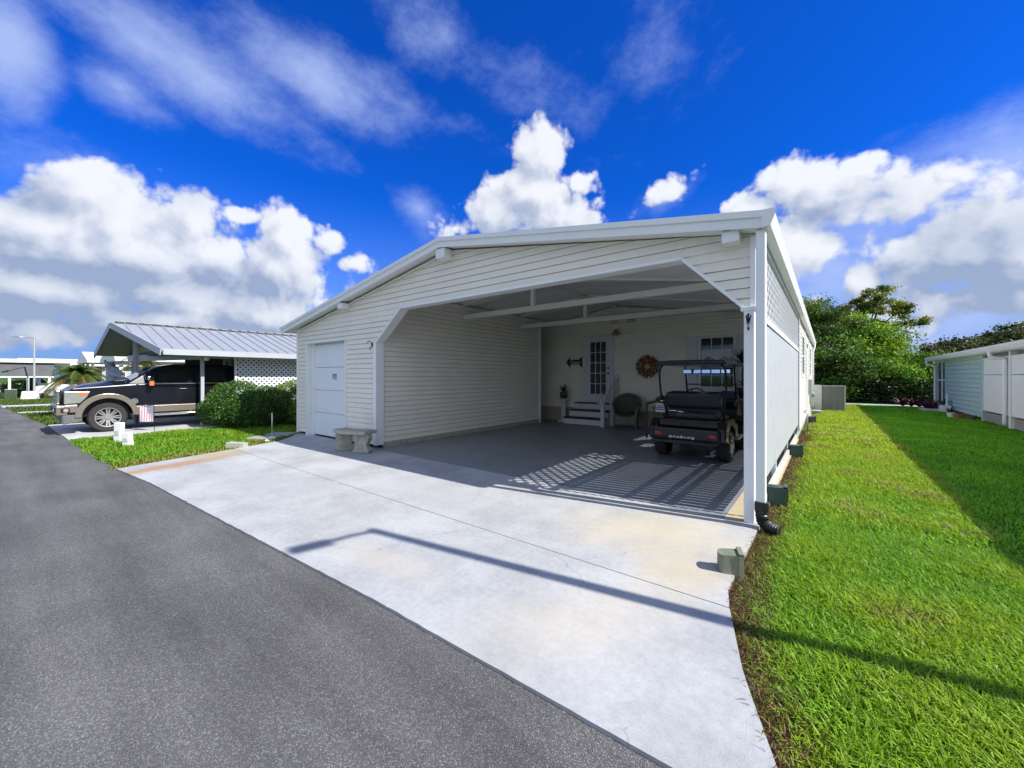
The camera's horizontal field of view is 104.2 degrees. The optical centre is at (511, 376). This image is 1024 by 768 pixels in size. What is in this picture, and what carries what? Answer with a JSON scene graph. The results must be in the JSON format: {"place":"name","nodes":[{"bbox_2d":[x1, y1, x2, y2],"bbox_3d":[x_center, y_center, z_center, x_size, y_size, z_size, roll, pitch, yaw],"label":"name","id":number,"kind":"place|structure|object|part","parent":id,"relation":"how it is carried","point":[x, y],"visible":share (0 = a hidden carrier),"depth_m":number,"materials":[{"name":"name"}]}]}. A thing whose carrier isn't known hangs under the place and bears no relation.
{"place":"outdoors","nodes":[
{"label":"outdoors","id":0,"kind":"place"},
{"bbox_2d":[1,404,49,412],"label":"driveways","id":1,"kind":"structure","parent":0,"point":[2,406],"depth_m":20.63,"materials":[{"name":"concrete"}]},
{"bbox_2d":[48,415,228,439],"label":"neighbour driveway","id":2,"kind":"structure","parent":0,"point":[72,431],"depth_m":11.72,"materials":[{"name":"concrete"}]},
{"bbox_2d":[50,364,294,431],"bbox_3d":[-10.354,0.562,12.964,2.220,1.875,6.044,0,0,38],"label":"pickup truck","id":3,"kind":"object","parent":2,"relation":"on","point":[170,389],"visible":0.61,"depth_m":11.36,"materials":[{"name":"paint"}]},
{"bbox_3d":[-10.210,0.535,11.733,0.050,0.610,1.160,0,0,38],"label":"door","id":4,"kind":"part","parent":3,"relation":"part of","materials":[{"name":"paint"}]},
{"bbox_3d":[-10.295,-0.065,11.852,0.186,0.470,1.000,0,0,38],"label":"side window","id":5,"kind":"part","parent":3,"relation":"part of","materials":[{"name":"black glass"}]},
{"bbox_3d":[-9.629,-0.065,12.695,0.186,0.470,0.910,0,0,38],"label":"side window","id":6,"kind":"part","parent":3,"relation":"part of","materials":[{"name":"black glass"}]},
{"bbox_3d":[-9.485,0.535,12.652,0.050,0.610,1.100,0,0,38],"label":"door","id":7,"kind":"part","parent":3,"relation":"part of","materials":[{"name":"paint"}]},
{"bbox_2d":[69,421,305,469],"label":"grass","id":8,"kind":"structure","parent":0,"point":[155,445],"depth_m":9.01,"materials":[{"name":"green plant"}]},
{"bbox_2d":[139,405,154,429],"bbox_3d":[-10.133,1.164,11.069,0.420,0.762,0.039,0,0,2],"label":"garden flag","id":9,"kind":"object","parent":8,"relation":"on","point":[145,413],"visible":0.98,"depth_m":11.07,"materials":[{"name":"multicoloured fabric"}]},
{"bbox_2d":[93,321,296,425],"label":"neighbour house","id":10,"kind":"structure","parent":0,"point":[261,358],"depth_m":13.25,"materials":[{"name":"white metal"}]},
{"bbox_2d":[103,360,124,380],"bbox_3d":[-13.536,-0.023,13.775,2.127,1.155,0.241,0,0,26],"label":"grey tarpaulin","id":11,"kind":"object","parent":10,"relation":"hanging from","point":[115,373],"visible":0.56,"depth_m":13.99,"materials":[{"name":"grey fabric"}]},
{"bbox_2d":[0,404,662,767],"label":"road","id":12,"kind":"structure","parent":0,"point":[143,624],"depth_m":2.13,"materials":[{"name":"grey asphalt"}]},
{"bbox_2d":[116,433,776,767],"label":"driveway","id":13,"kind":"structure","parent":0,"point":[609,615],"depth_m":3.11,"materials":[{"name":"concrete"}]},
{"bbox_2d":[333,427,376,453],"bbox_3d":[-3.157,1.280,7.939,0.889,0.440,0.444,0,0,26],"label":"garden bench","id":14,"kind":"object","parent":13,"relation":"on","point":[360,438],"visible":1,"depth_m":7.80,"materials":[{"name":"concrete"}]},
{"bbox_2d":[717,547,743,580],"bbox_3d":[1.681,1.433,3.079,0.174,0.194,0.151,0,0,21],"label":"drain box","id":15,"kind":"object","parent":13,"relation":"on","point":[730,561],"visible":0.87,"depth_m":3.02,"materials":[{"name":"green plastic"}]},
{"bbox_2d":[0,378,1023,767],"bbox_3d":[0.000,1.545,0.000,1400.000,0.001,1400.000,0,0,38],"label":"ground","id":16,"kind":"structure","parent":0,"point":[2,380],"depth_m":4.73,"materials":[{"name":"green plant"}]},
{"bbox_2d":[5,389,16,398],"bbox_3d":[-32.887,1.190,26.164,1.130,0.700,0.500,0,0,38],"label":"utility box","id":17,"kind":"object","parent":16,"relation":"on","point":[10,393],"visible":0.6,"depth_m":26.02,"materials":[{"name":"green metal"}]},
{"bbox_2d":[0,378,37,396],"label":"bush","id":18,"kind":"object","parent":16,"relation":"on","point":[15,382],"visible":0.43,"depth_m":29.55,"materials":[{"name":"green plant"}]},
{"bbox_2d":[12,336,35,390],"bbox_3d":[-32.638,-0.549,26.707,0.198,4.218,1.270,0,0,0],"label":"street lamp","id":19,"kind":"object","parent":16,"relation":"on","point":[34,384],"visible":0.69,"depth_m":27.20,"materials":[{"name":"metal"}]},
{"bbox_2d":[0,378,47,393],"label":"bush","id":20,"kind":"object","parent":16,"relation":"on","point":[43,381],"visible":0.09,"depth_m":32.79,"materials":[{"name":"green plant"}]},
{"bbox_2d":[20,391,38,398],"bbox_3d":[-31.979,1.265,26.466,0.695,0.550,0.500,0,0,-22],"label":"white planter","id":21,"kind":"object","parent":16,"relation":"on","point":[29,394],"visible":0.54,"depth_m":26.27,"materials":[{"name":"white concrete"}]},
{"bbox_2d":[0,359,70,390],"bbox_3d":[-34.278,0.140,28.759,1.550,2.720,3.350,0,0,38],"label":"house","id":22,"kind":"structure","parent":16,"relation":"on","point":[15,368],"depth_m":28.20,"materials":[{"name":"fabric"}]},
{"bbox_2d":[18,358,77,391],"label":"house","id":23,"kind":"structure","parent":16,"relation":"on","point":[49,359],"depth_m":38.47,"materials":[{"name":"white plastic"}]},
{"bbox_2d":[36,381,70,397],"bbox_3d":[-32.108,0.775,29.691,1.860,1.450,4.482,0,0,43],"label":"parked car","id":24,"kind":"object","parent":16,"relation":"on","point":[64,385],"visible":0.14,"depth_m":28.01,"materials":[{"name":"white metal"}]},
{"bbox_2d":[36,364,105,401],"bbox_3d":[-17.000,0.560,15.613,1.997,2.103,2.154,0,0,38],"label":"palm tree","id":25,"kind":"object","parent":16,"relation":"on","point":[78,374],"visible":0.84,"depth_m":15.31,"materials":[{"name":"green plant"}]},
{"bbox_2d":[35,360,141,396],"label":"house","id":26,"kind":"structure","parent":16,"relation":"on","point":[101,367],"depth_m":31.98,"materials":[{"name":"white plastic"}]},
{"bbox_2d":[0,398,219,425],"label":"grass","id":27,"kind":"structure","parent":16,"relation":"on","point":[40,417],"depth_m":17.22,"materials":[{"name":"green plant"}]},
{"bbox_2d":[113,422,124,441],"bbox_3d":[-9.190,1.310,9.325,0.185,0.465,0.106,0,0,3],"label":"utility post","id":28,"kind":"object","parent":16,"relation":"on","point":[119,428],"visible":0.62,"depth_m":9.28,"materials":[{"name":"white plastic"}]},
{"bbox_2d":[77,352,166,380],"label":"house","id":29,"kind":"structure","parent":16,"relation":"on","point":[86,358],"depth_m":25.45,"materials":[{"name":"white plastic"}]},
{"bbox_2d":[121,432,133,445],"bbox_3d":[-8.501,1.391,8.812,0.203,0.316,0.106,0,0,3],"label":"utility post","id":30,"kind":"object","parent":16,"relation":"on","point":[127,438],"visible":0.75,"depth_m":8.77,"materials":[{"name":"white plastic"}]},
{"bbox_2d":[116,357,159,372],"bbox_3d":[-17.100,0.173,18.309,2.459,2.859,2.410,0,0,38],"label":"palm tree","id":31,"kind":"object","parent":16,"relation":"on","point":[144,364],"visible":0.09,"depth_m":18.30,"materials":[{"name":"green plant"}]},
{"bbox_2d":[100,356,184,375],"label":"house","id":32,"kind":"structure","parent":16,"relation":"on","point":[115,359],"depth_m":20.72,"materials":[{"name":"white plastic"}]},
{"bbox_2d":[225,441,247,448],"bbox_3d":[-5.835,1.460,8.456,0.396,0.139,0.160,0,0,-2],"label":"splash block","id":33,"kind":"object","parent":16,"relation":"on","point":[231,444],"depth_m":8.38,"materials":[{"name":"concrete"}]},
{"bbox_2d":[195,379,293,427],"bbox_3d":[-8.246,0.821,12.200,2.938,1.483,1.909,0,0,1],"label":"round bush","id":34,"kind":"object","parent":16,"relation":"on","point":[253,406],"visible":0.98,"depth_m":11.74,"materials":[{"name":"green plant"}]},
{"bbox_2d":[245,436,280,440],"bbox_3d":[-6.036,1.505,9.686,0.620,0.070,0.420,0,0,3],"label":"stepping stone","id":35,"kind":"object","parent":16,"relation":"on","point":[258,437],"visible":0.66,"depth_m":9.58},
{"bbox_2d":[269,413,274,439],"bbox_3d":[-5.742,1.215,9.542,0.120,0.670,0.100,0,0,38],"label":"marker stake","id":36,"kind":"object","parent":16,"relation":"on","point":[272,437],"visible":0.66,"depth_m":9.54,"materials":[{"name":"metal"}]},
{"bbox_2d":[265,432,297,435],"bbox_3d":[-5.960,1.505,10.314,0.600,0.070,0.440,0,0,3],"label":"stepping stone","id":37,"kind":"object","parent":16,"relation":"on","point":[282,433],"visible":0.74,"depth_m":10.25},
{"bbox_2d":[270,379,296,423],"bbox_3d":[-6.694,0.811,12.875,2.926,1.499,1.763,0,0,38],"label":"round bush","id":38,"kind":"object","parent":16,"relation":"on","point":[291,392],"visible":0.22,"depth_m":12.38,"materials":[{"name":"green plant"}]},
{"bbox_2d":[279,207,815,523],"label":"carport house","id":39,"kind":"structure","parent":16,"relation":"on","point":[442,337],"depth_m":8.87,"materials":[{"name":"beige"}]},
{"bbox_2d":[306,337,353,441],"bbox_3d":[-4.450,0.310,9.709,1.960,2.380,0.238,0,0,38],"label":"shed door","id":40,"kind":"structure","parent":39,"relation":"in","point":[326,360],"depth_m":9.87,"materials":[{"name":"white plastic"}]},
{"bbox_2d":[566,356,582,367],"bbox_3d":[2.083,-0.470,13.350,0.615,0.397,0.033,0,0,38],"label":"arrow sign","id":41,"kind":"object","parent":39,"relation":"attached to","point":[569,362],"visible":1,"depth_m":13.30,"materials":[{"name":"black metal"}]},
{"bbox_2d":[583,335,614,402],"bbox_3d":[2.766,-0.205,12.771,1.050,2.170,0.126,0,0,38],"label":"entry door","id":42,"kind":"structure","parent":39,"relation":"in","point":[598,351],"depth_m":12.81,"materials":[{"name":"white glass"}]},
{"bbox_2d":[635,354,659,377],"bbox_3d":[3.993,-0.294,11.764,0.730,0.725,0.106,0,0,38],"label":"wreath","id":43,"kind":"object","parent":39,"relation":"attached to","point":[646,367],"visible":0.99,"depth_m":11.75,"materials":[{"name":"brown plant"}]},
{"bbox_2d":[698,334,736,389],"bbox_3d":[5.482,-0.375,10.669,0.940,1.450,0.060,0,0,38],"label":"carport window","id":44,"kind":"structure","parent":39,"relation":"in","point":[712,347],"depth_m":10.66,"materials":[{"name":"white glass"}]},
{"bbox_2d":[754,500,781,535],"bbox_3d":[2.499,1.388,3.906,0.153,0.295,0.252,0,0,-29],"label":"drain pipe","id":45,"kind":"object","parent":39,"relation":"attached to","point":[764,522],"visible":0.97,"depth_m":3.89,"materials":[{"name":"black plastic"}]},
{"bbox_2d":[801,333,803,376],"bbox_3d":[8.115,-0.580,11.175,0.085,1.180,1.120,0,0,38],"label":"window","id":46,"kind":"structure","parent":39,"relation":"in","point":[802,339],"depth_m":10.73,"materials":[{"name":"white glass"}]},
{"bbox_2d":[809,347,810,376],"bbox_3d":[12.020,-0.580,16.120,0.085,1.180,1.120,0,0,38],"label":"window","id":47,"kind":"structure","parent":39,"relation":"in","point":[809,347],"depth_m":15.97,"materials":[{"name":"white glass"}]},
{"bbox_2d":[724,438,798,524],"bbox_3d":[4.572,1.550,6.907,0.326,0.100,7.091,0,0,38],"label":"slab edge","id":48,"kind":"object","parent":16,"relation":"on","point":[736,512],"visible":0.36,"depth_m":4.74,"materials":[{"name":"beige concrete"}]},
{"bbox_2d":[767,484,787,507],"bbox_3d":[3.166,1.413,4.788,0.236,0.234,0.176,0,0,38],"label":"drain box","id":49,"kind":"object","parent":16,"relation":"on","point":[778,494],"visible":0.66,"depth_m":4.72,"materials":[{"name":"green plastic"}]},
{"bbox_2d":[726,433,847,767],"bbox_3d":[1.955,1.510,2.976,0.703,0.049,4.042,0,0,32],"label":"straw mulch","id":50,"kind":"object","parent":16,"relation":"on","point":[759,699],"visible":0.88,"depth_m":2.11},
{"bbox_2d":[769,429,817,511],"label":"straw mulch","id":51,"kind":"object","parent":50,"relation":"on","point":[794,469],"visible":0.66,"depth_m":6.31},
{"bbox_2d":[788,444,802,456],"bbox_3d":[5.424,1.413,7.631,0.236,0.234,0.196,0,0,38],"label":"drain box","id":52,"kind":"object","parent":16,"relation":"on","point":[796,450],"visible":0.77,"depth_m":7.55,"materials":[{"name":"green plastic"}]},
{"bbox_2d":[806,416,815,421],"bbox_3d":[9.960,1.423,13.287,0.277,0.214,0.256,0,0,38],"label":"drain box","id":53,"kind":"object","parent":16,"relation":"on","point":[811,418],"visible":0.78,"depth_m":13.20,"materials":[{"name":"grey plastic"}]},
{"bbox_2d":[803,292,887,394],"bbox_3d":[19.014,-1.844,24.750,6.461,7.120,5.402,0,0,38],"label":"dark tree","id":54,"kind":"object","parent":16,"relation":"on","point":[828,327],"visible":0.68,"depth_m":23.60,"materials":[{"name":"green plant"}]},
{"bbox_2d":[814,379,933,402],"bbox_3d":[21.282,0.845,22.774,10.599,1.460,2.208,0,0,38],"label":"shrub row","id":55,"kind":"object","parent":16,"relation":"on","point":[884,392],"visible":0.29,"depth_m":22.49,"materials":[{"name":"green plant"}]},
{"bbox_2d":[729,515,1023,767],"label":"grass","id":56,"kind":"structure","parent":16,"relation":"on","point":[951,622],"depth_m":2.22,"materials":[{"name":"green plant"}]},
{"bbox_2d":[827,308,936,399],"bbox_3d":[21.875,-1.336,24.582,6.505,6.105,5.276,0,0,38],"label":"broad tree","id":57,"kind":"object","parent":16,"relation":"on","point":[888,340],"visible":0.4,"depth_m":23.27,"materials":[{"name":"green plant"}]},
{"bbox_2d":[841,284,935,341],"bbox_3d":[24.046,-2.120,26.307,5.348,7.661,2.867,0,0,38],"label":"tall tree","id":58,"kind":"object","parent":16,"relation":"on","point":[873,306],"visible":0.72,"depth_m":25.80,"materials":[{"name":"green plant"}]},
{"bbox_2d":[770,443,1023,561],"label":"grass","id":59,"kind":"structure","parent":16,"relation":"on","point":[844,479],"depth_m":4.85,"materials":[{"name":"green plant"}]},
{"bbox_2d":[918,408,937,410],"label":"planter slab","id":60,"kind":"structure","parent":16,"relation":"on","point":[929,409],"depth_m":17.71,"materials":[{"name":"concrete"}]},
{"bbox_2d":[895,348,965,398],"bbox_3d":[24.613,0.058,22.989,5.871,3.320,4.726,0,0,38],"label":"tree","id":61,"kind":"object","parent":16,"relation":"on","point":[931,362],"visible":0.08,"depth_m":22.80,"materials":[{"name":"green plant"}]},
{"bbox_2d":[860,405,1023,463],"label":"mown grass","id":62,"kind":"structure","parent":16,"relation":"on","point":[893,419],"depth_m":10.39,"materials":[{"name":"green plant"}]},
{"bbox_2d":[891,398,941,407],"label":"red plants","id":63,"kind":"object","parent":62,"relation":"on","point":[926,403],"visible":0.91,"depth_m":19.33,"materials":[{"name":"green plant"}]},
{"bbox_2d":[937,394,951,411],"bbox_3d":[18.628,1.125,17.181,0.561,0.750,0.857,0,0,38],"label":"white planter box","id":64,"kind":"object","parent":62,"relation":"on","point":[943,406],"visible":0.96,"depth_m":16.97,"materials":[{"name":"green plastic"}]},
{"bbox_2d":[903,337,1004,363],"bbox_3d":[33.591,-0.681,30.885,6.864,4.867,6.237,0,0,38],"label":"oak tree","id":65,"kind":"object","parent":16,"relation":"on","point":[929,347],"visible":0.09,"depth_m":31.03,"materials":[{"name":"green plant"}]},
{"bbox_2d":[953,414,965,418],"bbox_3d":[16.144,1.445,14.392,0.346,0.170,0.346,0,0,38],"label":"garden pot","id":66,"kind":"object","parent":16,"relation":"on","point":[958,416],"visible":0.93,"depth_m":14.30,"materials":[{"name":"ceramic"}]},
{"bbox_2d":[966,415,976,419],"bbox_3d":[15.991,1.445,13.875,0.281,0.170,0.281,0,0,38],"label":"garden pot","id":67,"kind":"object","parent":16,"relation":"on","point":[971,417],"visible":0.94,"depth_m":13.84,"materials":[{"name":"brown ceramic"}]},
{"bbox_2d":[924,339,1023,430],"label":"blue house","id":68,"kind":"structure","parent":16,"relation":"on","point":[984,383],"depth_m":13.10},
{"bbox_2d":[937,360,945,404],"bbox_3d":[20.102,0.375,18.644,0.080,2.250,1.780,0,0,38],"label":"porch window","id":69,"kind":"structure","parent":68,"relation":"in","point":[941,366],"depth_m":18.58,"materials":[{"name":"white glass"}]},
{"bbox_2d":[926,326,1023,352],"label":"oak tree","id":70,"kind":"object","parent":16,"relation":"on","point":[1010,335],"visible":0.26,"depth_m":29.58,"materials":[{"name":"green plant"}]},
{"bbox_2d":[964,320,1023,339],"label":"oak tree","id":71,"kind":"object","parent":16,"relation":"on","point":[1002,328],"visible":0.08,"depth_m":31.45,"materials":[{"name":"green plant"}]},
{"bbox_2d":[0,0,1023,377],"label":"sky","id":72,"kind":"structure","parent":0,"point":[244,165],"materials":[{"name":"blue"}]},
{"bbox_2d":[374,418,743,517],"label":"carport floor","id":73,"kind":"structure","parent":0,"point":[626,462],"depth_m":7.02,"materials":[{"name":"paint"}]},
{"bbox_2d":[557,398,569,421],"bbox_3d":[1.713,1.115,13.237,0.300,0.770,0.300,0,0,38],"label":"pedestal","id":74,"kind":"object","parent":73,"relation":"on","point":[563,407],"visible":0.82,"depth_m":13.16,"materials":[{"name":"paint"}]},
{"bbox_2d":[554,383,567,397],"bbox_3d":[1.762,0.478,13.228,0.583,0.503,0.849,0,0,38],"label":"potted plant","id":75,"kind":"object","parent":74,"relation":"on","point":[564,394],"visible":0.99,"depth_m":13.15,"materials":[{"name":"green plant"}]},
{"bbox_2d":[563,375,618,426],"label":"entry steps","id":76,"kind":"structure","parent":73,"relation":"on","point":[600,414],"depth_m":12.23,"materials":[{"name":"paint"}]},
{"bbox_2d":[597,393,604,403],"bbox_3d":[2.719,0.670,12.188,0.200,0.340,0.180,0,0,38],"label":"lantern","id":77,"kind":"object","parent":76,"relation":"on","point":[599,395],"visible":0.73,"depth_m":12.15,"materials":[{"name":"paint"}]},
{"bbox_2d":[612,393,641,429],"bbox_3d":[3.315,0.998,11.537,0.845,1.008,0.813,0,0,38],"label":"wicker chair","id":78,"kind":"object","parent":73,"relation":"on","point":[626,407],"visible":1,"depth_m":11.65,"materials":[{"name":"wicker"}]},
{"bbox_2d":[652,395,668,416],"bbox_3d":[4.257,1.009,11.220,0.492,0.981,0.421,0,0,38],"label":"wicker chair","id":79,"kind":"object","parent":73,"relation":"on","point":[664,398],"visible":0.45,"depth_m":11.21,"materials":[{"name":"wicker"}]},
{"bbox_2d":[645,359,743,461],"bbox_3d":[3.714,0.605,7.817,1.280,1.790,2.773,0,0,38],"label":"golf cart","id":80,"kind":"object","parent":73,"relation":"on","point":[704,418],"visible":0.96,"depth_m":7.14,"materials":[{"name":"black plastic"}]},
{"bbox_2d":[737,398,743,415],"bbox_3d":[5.654,1.025,9.870,0.840,0.950,0.780,0,0,38],"label":"wicker hamper","id":81,"kind":"object","parent":73,"relation":"on","point":[740,402],"visible":0.07,"depth_m":9.54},
{"bbox_2d":[722,390,737,397],"bbox_3d":[5.375,0.445,9.848,0.330,0.210,0.220,0,0,38],"label":"blue caddy","id":82,"kind":"object","parent":81,"relation":"on","point":[730,393],"visible":0.5,"depth_m":9.75,"materials":[{"name":"blue plastic"}]},
{"bbox_2d":[732,347,743,398],"bbox_3d":[5.745,-0.103,9.848,0.976,1.307,0.883,0,0,38],"label":"spiky plant","id":83,"kind":"object","parent":81,"relation":"on","point":[740,356],"visible":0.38,"depth_m":9.88,"materials":[{"name":"green plant"}]},
{"bbox_2d":[799,404,911,452],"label":"grass","id":84,"kind":"structure","parent":0,"point":[852,422],"depth_m":10.84,"materials":[{"name":"green plant"}]},
{"bbox_2d":[812,410,820,413],"bbox_3d":[12.540,1.475,16.410,0.300,0.150,0.700,0,0,38],"label":"concrete pad","id":85,"kind":"object","parent":84,"relation":"on","point":[816,411],"visible":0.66,"depth_m":16.18,"materials":[{"name":"grey concrete"}]},
{"bbox_2d":[813,385,845,410],"bbox_3d":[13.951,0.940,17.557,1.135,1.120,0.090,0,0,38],"label":"air conditioner unit","id":86,"kind":"object","parent":84,"relation":"on","point":[830,397],"visible":0.88,"depth_m":17.54,"materials":[{"name":"metal"}]},
{"bbox_2d":[846,403,921,406],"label":"back path","id":87,"kind":"structure","parent":0,"point":[882,404],"depth_m":21.36,"materials":[{"name":"concrete"}]},
{"bbox_2d":[912,453,1023,556],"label":"mown grass","id":88,"kind":"structure","parent":0,"point":[962,475],"depth_m":5.55,"materials":[{"name":"green plant"}]}
]}

